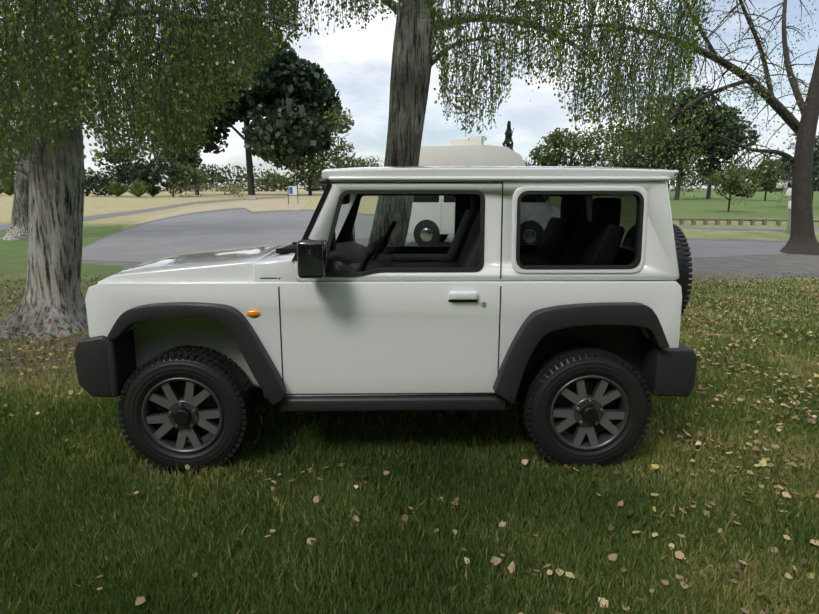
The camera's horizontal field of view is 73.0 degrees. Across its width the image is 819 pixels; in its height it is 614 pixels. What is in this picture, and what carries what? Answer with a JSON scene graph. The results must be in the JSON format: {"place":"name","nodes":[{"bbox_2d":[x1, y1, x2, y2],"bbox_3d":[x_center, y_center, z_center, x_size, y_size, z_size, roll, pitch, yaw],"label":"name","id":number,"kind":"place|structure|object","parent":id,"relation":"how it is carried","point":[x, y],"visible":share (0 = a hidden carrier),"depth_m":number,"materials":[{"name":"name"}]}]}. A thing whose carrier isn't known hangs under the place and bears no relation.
{"place":"outdoors","nodes":[
{"label":"outdoors","id":0,"kind":"place"},
{"bbox_2d":[0,196,285,229],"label":"foot path","id":1,"kind":"structure","parent":0,"point":[7,226],"depth_m":42.34,"materials":[{"name":"grey concrete"}]},
{"bbox_2d":[122,199,309,226],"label":"sandy verge gravel","id":2,"kind":"structure","parent":0,"point":[269,205],"depth_m":51.62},
{"bbox_2d":[287,181,298,203],"bbox_3d":[-12.208,-11.956,57.980,1.091,2.401,0.079,0,11,-1],"label":"information sign","id":3,"kind":"object","parent":2,"relation":"on","point":[293,190],"visible":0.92,"depth_m":57.91,"materials":[{"name":"white metal"}]},
{"bbox_2d":[0,272,818,613],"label":"lawn grass","id":4,"kind":"structure","parent":0,"point":[68,534],"depth_m":2.68,"materials":[{"name":"green plant"}]},
{"bbox_2d":[0,189,818,537],"bbox_3d":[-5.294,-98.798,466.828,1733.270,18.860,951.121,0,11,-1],"label":"lawn ground","id":5,"kind":"structure","parent":0,"point":[14,253],"depth_m":22.81,"materials":[{"name":"green plant"}]},
{"bbox_2d":[0,140,15,179],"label":"tree","id":6,"kind":"object","parent":5,"relation":"on","point":[5,175],"visible":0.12,"depth_m":117.57,"materials":[{"name":"green plant"}]},
{"bbox_2d":[0,176,161,196],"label":"flax bushes","id":7,"kind":"object","parent":5,"relation":"on","point":[137,188],"visible":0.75,"depth_m":106.79,"materials":[{"name":"green plant"}]},
{"bbox_2d":[84,167,112,189],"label":"tree","id":8,"kind":"object","parent":5,"relation":"on","point":[88,172],"depth_m":262.75,"materials":[{"name":"green plant"}]},
{"bbox_2d":[0,0,197,239],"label":"birch tree","id":9,"kind":"object","parent":5,"relation":"on","point":[18,228],"depth_m":18.66,"materials":[{"name":"plant"}]},
{"bbox_2d":[108,164,167,190],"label":"tree","id":10,"kind":"object","parent":5,"relation":"on","point":[143,184],"visible":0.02,"depth_m":256.89,"materials":[{"name":"green plant"}]},
{"bbox_2d":[92,146,184,184],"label":"bush foliage","id":11,"kind":"object","parent":5,"relation":"on","point":[147,173],"visible":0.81,"depth_m":100.93,"materials":[{"name":"green plant"}]},
{"bbox_2d":[0,0,300,339],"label":"birch tree","id":12,"kind":"object","parent":5,"relation":"on","point":[52,303],"depth_m":6.25,"materials":[{"name":"plant"}]},
{"bbox_2d":[2,0,227,118],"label":"birch leaves","id":13,"kind":"object","parent":12,"relation":"attached to","point":[87,27],"depth_m":18.59,"materials":[{"name":"green plant"}]},
{"bbox_2d":[151,119,228,194],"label":"pine tree","id":14,"kind":"object","parent":5,"relation":"on","point":[216,137],"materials":[{"name":"green plant"}]},
{"bbox_2d":[170,181,248,197],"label":"bush","id":15,"kind":"object","parent":5,"relation":"on","point":[233,189],"visible":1,"depth_m":98.45,"materials":[{"name":"green plant"}]},
{"bbox_2d":[181,162,268,190],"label":"tree","id":16,"kind":"object","parent":5,"relation":"on","point":[228,171],"visible":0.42,"depth_m":258.95,"materials":[{"name":"green plant"}]},
{"bbox_2d":[137,15,342,194],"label":"tree","id":17,"kind":"object","parent":5,"relation":"on","point":[289,83],"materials":[{"name":"green plant"}]},
{"bbox_2d":[247,196,256,199],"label":"boulder","id":18,"kind":"object","parent":5,"relation":"on","point":[252,198],"visible":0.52,"depth_m":79.03,"materials":[{"name":"beige stone"}]},
{"bbox_2d":[234,168,306,191],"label":"tree","id":19,"kind":"object","parent":5,"relation":"on","point":[270,180],"visible":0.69,"depth_m":262.55,"materials":[{"name":"green plant"}]},
{"bbox_2d":[275,173,325,190],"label":"tree","id":20,"kind":"object","parent":5,"relation":"on","point":[315,188],"visible":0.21,"depth_m":264.42,"materials":[{"name":"green plant"}]},
{"bbox_2d":[314,172,324,190],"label":"tree","id":21,"kind":"object","parent":5,"relation":"on","point":[318,186],"visible":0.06,"depth_m":243.97,"materials":[{"name":"green plant"}]},
{"bbox_2d":[311,155,381,185],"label":"tree","id":22,"kind":"object","parent":5,"relation":"on","point":[349,161],"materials":[{"name":"green plant"}]},
{"bbox_2d":[0,0,714,179],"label":"tree","id":23,"kind":"object","parent":5,"relation":"on","point":[206,55],"depth_m":4.93,"materials":[{"name":"green plant"}]},
{"bbox_2d":[74,142,696,474],"bbox_3d":[-0.022,-0.159,3.730,3.620,1.931,1.950,0,11,-1],"label":"car","id":24,"kind":"object","parent":5,"relation":"on","point":[547,294],"visible":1,"depth_m":3.02,"materials":[{"name":"white paint"}]},
{"bbox_2d":[0,278,818,613],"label":"fallen leaves","id":25,"kind":"object","parent":5,"relation":"on","point":[560,572],"visible":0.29,"depth_m":3.82,"materials":[{"name":"brown plant"}]},
{"bbox_2d":[82,208,818,280],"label":"road","id":26,"kind":"structure","parent":5,"relation":"on","point":[779,265],"depth_m":12.79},
{"bbox_2d":[407,136,525,245],"bbox_3d":[2.148,-3.436,16.716,4.770,3.242,2.160,3,11,13],"label":"camper van","id":27,"kind":"object","parent":5,"relation":"on","point":[473,151],"visible":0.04,"depth_m":16.10,"materials":[{"name":"white paint"}]},
{"bbox_2d":[368,0,602,245],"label":"birch tree","id":28,"kind":"object","parent":5,"relation":"on","point":[411,65],"depth_m":7.42,"materials":[{"name":"plant"}]},
{"bbox_2d":[523,154,536,165],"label":"tree","id":29,"kind":"object","parent":5,"relation":"on","point":[530,164],"depth_m":258.83,"materials":[{"name":"green plant"}]},
{"bbox_2d":[529,127,618,166],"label":"tree","id":30,"kind":"object","parent":5,"relation":"on","point":[556,139],"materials":[{"name":"green plant"}]},
{"bbox_2d":[622,120,676,168],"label":"dark tree","id":31,"kind":"object","parent":5,"relation":"on","point":[636,159],"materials":[{"name":"green plant"}]},
{"bbox_2d":[627,161,707,190],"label":"tree","id":32,"kind":"object","parent":5,"relation":"on","point":[673,182],"visible":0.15,"depth_m":256.04,"materials":[{"name":"green plant"}]},
{"bbox_2d":[518,0,818,254],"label":"tree","id":33,"kind":"object","parent":5,"relation":"on","point":[793,122],"depth_m":14.17,"materials":[{"name":"plant"}]},
{"bbox_2d":[694,156,777,191],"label":"tree","id":34,"kind":"object","parent":5,"relation":"on","point":[724,170],"visible":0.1,"depth_m":262.31,"materials":[{"name":"green plant"}]},
{"bbox_2d":[672,218,818,225],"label":"rail fence","id":35,"kind":"object","parent":5,"relation":"on","point":[718,220],"visible":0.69,"depth_m":26.21,"materials":[{"name":"brown wood"}]},
{"bbox_2d":[741,158,789,200],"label":"tree","id":36,"kind":"object","parent":5,"relation":"on","point":[765,175],"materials":[{"name":"green plant"}]},
{"bbox_2d":[751,173,818,191],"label":"tree","id":37,"kind":"object","parent":5,"relation":"on","point":[760,190],"visible":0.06,"depth_m":265.90,"materials":[{"name":"green plant"}]},
{"bbox_2d":[0,0,818,187],"label":"sky","id":38,"kind":"structure","parent":0,"point":[358,63],"materials":[{"name":"white"}]},
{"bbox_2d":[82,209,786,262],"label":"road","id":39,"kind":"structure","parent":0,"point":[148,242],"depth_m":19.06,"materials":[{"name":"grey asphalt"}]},
{"bbox_2d":[92,188,781,188],"bbox_3d":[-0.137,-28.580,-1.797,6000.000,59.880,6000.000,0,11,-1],"label":"ground","id":40,"kind":"structure","parent":0,"point":[320,188],"depth_m":1612.72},
{"bbox_2d":[84,167,129,195],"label":"bush","id":41,"kind":"object","parent":40,"relation":"on","point":[89,184],"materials":[{"name":"green plant"}]},
{"bbox_2d":[150,161,207,196],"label":"bush","id":42,"kind":"object","parent":40,"relation":"on","point":[188,176],"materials":[{"name":"green plant"}]},
{"bbox_2d":[142,165,227,190],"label":"tree","id":43,"kind":"object","parent":40,"relation":"on","point":[213,178],"visible":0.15,"depth_m":258.85,"materials":[{"name":"green plant"}]},
{"bbox_2d":[254,104,355,195],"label":"tree","id":44,"kind":"object","parent":40,"relation":"on","point":[336,121],"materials":[{"name":"green plant"}]},
{"bbox_2d":[579,124,672,167],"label":"tree","id":45,"kind":"object","parent":40,"relation":"on","point":[615,155],"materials":[{"name":"green plant"}]},
{"bbox_2d":[636,85,748,199],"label":"dark tree","id":46,"kind":"object","parent":40,"relation":"on","point":[714,122],"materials":[{"name":"green plant"}]},
{"bbox_2d":[670,155,752,190],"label":"tree","id":47,"kind":"object","parent":40,"relation":"on","point":[703,169],"visible":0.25,"depth_m":266.92,"materials":[{"name":"green plant"}]},
{"bbox_2d":[695,102,760,198],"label":"dark tree","id":48,"kind":"object","parent":40,"relation":"on","point":[722,152],"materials":[{"name":"green plant"}]},
{"bbox_2d":[706,165,756,211],"bbox_3d":[23.276,-8.391,39.830,3.248,3.488,4.586,0,11,-1],"label":"tree","id":49,"kind":"object","parent":40,"relation":"on","point":[715,182],"depth_m":39.06,"materials":[{"name":"green plant"}]},
{"bbox_2d":[776,181,791,233],"bbox_3d":[14.188,-3.844,20.858,0.820,2.579,0.240,0,11,-1],"label":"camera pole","id":50,"kind":"object","parent":40,"relation":"on","point":[788,193],"visible":0.31,"depth_m":20.75,"materials":[{"name":"silver metal"}]},
{"bbox_2d":[763,133,818,203],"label":"tree","id":51,"kind":"object","parent":40,"relation":"on","point":[816,177],"depth_m":48.40,"materials":[{"name":"green plant"}]},
{"bbox_2d":[502,121,513,150],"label":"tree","id":52,"kind":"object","parent":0,"point":[508,136],"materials":[{"name":"green plant"}]},
{"bbox_2d":[679,227,818,230],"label":"foot path","id":53,"kind":"structure","parent":0,"point":[732,228],"depth_m":23.77,"materials":[{"name":"grey concrete"}]}
]}

